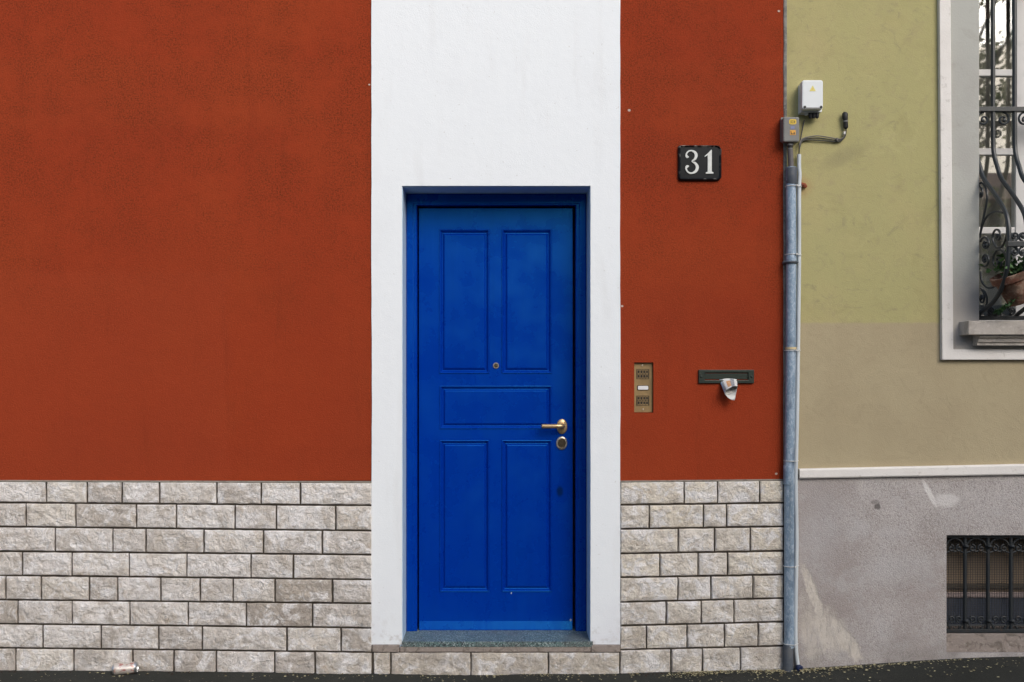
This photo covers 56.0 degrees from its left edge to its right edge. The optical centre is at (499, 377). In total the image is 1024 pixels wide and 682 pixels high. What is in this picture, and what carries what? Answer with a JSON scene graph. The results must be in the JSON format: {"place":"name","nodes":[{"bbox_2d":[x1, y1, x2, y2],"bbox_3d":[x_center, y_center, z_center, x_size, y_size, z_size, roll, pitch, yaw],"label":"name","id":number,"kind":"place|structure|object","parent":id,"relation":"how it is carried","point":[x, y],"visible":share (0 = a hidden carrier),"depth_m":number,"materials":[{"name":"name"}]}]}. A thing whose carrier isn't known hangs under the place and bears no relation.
{"place":"outdoors","nodes":[
{"label":"outdoors","id":0,"kind":"place"},
{"bbox_2d":[0,670,771,676],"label":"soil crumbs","id":1,"kind":"object","parent":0,"point":[645,675],"visible":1,"depth_m":4.66,"materials":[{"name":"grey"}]},
{"bbox_2d":[0,658,1013,681],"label":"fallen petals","id":2,"kind":"object","parent":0,"point":[767,671],"visible":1,"depth_m":4.64,"materials":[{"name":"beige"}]},
{"bbox_2d":[0,656,1023,681],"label":"pavement","id":3,"kind":"structure","parent":0,"point":[1010,670],"depth_m":4.59,"materials":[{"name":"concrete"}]},
{"bbox_2d":[112,662,137,674],"bbox_3d":[-1.803,1.403,4.640,0.115,0.058,0.058,0,0,-10],"label":"drinks can","id":4,"kind":"object","parent":3,"relation":"on","point":[123,668],"visible":1,"depth_m":4.62,"materials":[{"name":"silver metal"}]},
{"label":"ground","id":5,"kind":"structure","parent":0,"visible":0},
{"bbox_2d":[0,0,783,674],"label":"red house","id":6,"kind":"structure","parent":5,"relation":"on","point":[332,332],"depth_m":4.70,"materials":[{"name":"paint"}]},
{"bbox_2d":[419,208,572,629],"bbox_3d":[-0.017,0.212,4.897,0.784,2.148,0.113,0,0,0],"label":"door","id":7,"kind":"structure","parent":6,"relation":"in","point":[496,284],"depth_m":4.91,"materials":[{"name":"blue paint"}]},
{"bbox_2d":[634,363,652,411],"bbox_3d":[0.706,0.051,4.739,0.092,0.243,0.056,0,0,0],"label":"intercom panel","id":8,"kind":"object","parent":6,"relation":"attached to","point":[643,387],"depth_m":4.72,"materials":[{"name":"brown metal"}]},
{"bbox_2d":[678,145,720,180],"bbox_3d":[0.977,-1.044,4.691,0.211,0.172,0.021,0,0,0],"label":"house number plaque","id":9,"kind":"object","parent":6,"relation":"attached to","point":[699,162],"visible":1,"depth_m":4.69,"materials":[{"name":"black metal"}]},
{"bbox_2d":[698,370,753,382],"bbox_3d":[1.107,-0.003,4.694,0.270,0.066,0.019,0,0,0],"label":"letter slot","id":10,"kind":"object","parent":6,"relation":"attached to","point":[703,376],"visible":1,"depth_m":4.69,"materials":[{"name":"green metal"}]},
{"bbox_2d":[719,378,737,399],"bbox_3d":[1.117,0.057,4.663,0.089,0.109,0.091,0,0,0],"label":"newspaper","id":11,"kind":"object","parent":10,"relation":"in","point":[729,386],"visible":1,"depth_m":4.67,"materials":[{"name":"white paper"}]},
{"bbox_2d":[782,166,797,671],"bbox_3d":[1.407,0.218,4.666,0.084,2.471,0.062,0,0,30],"label":"drainpipe","id":12,"kind":"object","parent":6,"relation":"attached to","point":[790,262],"visible":1,"depth_m":4.64,"materials":[{"name":"metal"}]},
{"bbox_2d":[794,154,802,670],"bbox_3d":[1.453,0.175,4.670,0.045,2.514,0.037,0,0,0],"label":"cable conduit","id":13,"kind":"object","parent":12,"relation":"attached to","point":[798,666],"visible":1,"depth_m":4.67,"materials":[{"name":"grey plastic"}]},
{"bbox_2d":[783,0,1023,668],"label":"yellow house","id":14,"kind":"structure","parent":5,"relation":"on","point":[911,476],"depth_m":4.70,"materials":[{"name":"paint"}]},
{"bbox_2d":[780,117,798,165],"bbox_3d":[1.412,-1.130,4.666,0.088,0.263,0.067,0,0,0],"label":"grey junction box","id":15,"kind":"object","parent":14,"relation":"attached to","point":[789,131],"visible":1,"depth_m":4.63,"materials":[{"name":"plastic"}]},
{"bbox_2d":[798,80,822,118],"bbox_3d":[1.506,-1.340,4.657,0.108,0.171,0.090,0,0,0],"label":"white junction box","id":16,"kind":"object","parent":14,"relation":"attached to","point":[810,98],"visible":1,"depth_m":4.62,"materials":[{"name":"plastic"}]},
{"bbox_2d":[798,112,847,153],"bbox_3d":[1.535,-1.184,4.681,0.324,0.210,0.029,0,0,0],"label":"cable bundle","id":17,"kind":"object","parent":14,"relation":"attached to","point":[845,119],"visible":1,"depth_m":4.68,"materials":[{"name":"grey"}]},
{"bbox_2d":[947,539,1022,623],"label":"basement window","id":18,"kind":"structure","parent":14,"relation":"in","point":[973,554],"depth_m":4.87,"materials":[{"name":"grey metal"}]},
{"bbox_2d":[979,20,1010,305],"bbox_3d":[2.879,-1.218,5.031,1.280,1.688,0.055,0,0,0],"label":"curtain","id":19,"kind":"object","parent":14,"relation":"hanging from","point":[1002,61],"visible":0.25,"depth_m":5.04,"materials":[{"name":"white fabric"}]},
{"bbox_2d":[979,249,1023,314],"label":"potted plant","id":20,"kind":"object","parent":14,"relation":"on","point":[1012,294],"visible":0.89,"depth_m":4.50,"materials":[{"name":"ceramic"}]},
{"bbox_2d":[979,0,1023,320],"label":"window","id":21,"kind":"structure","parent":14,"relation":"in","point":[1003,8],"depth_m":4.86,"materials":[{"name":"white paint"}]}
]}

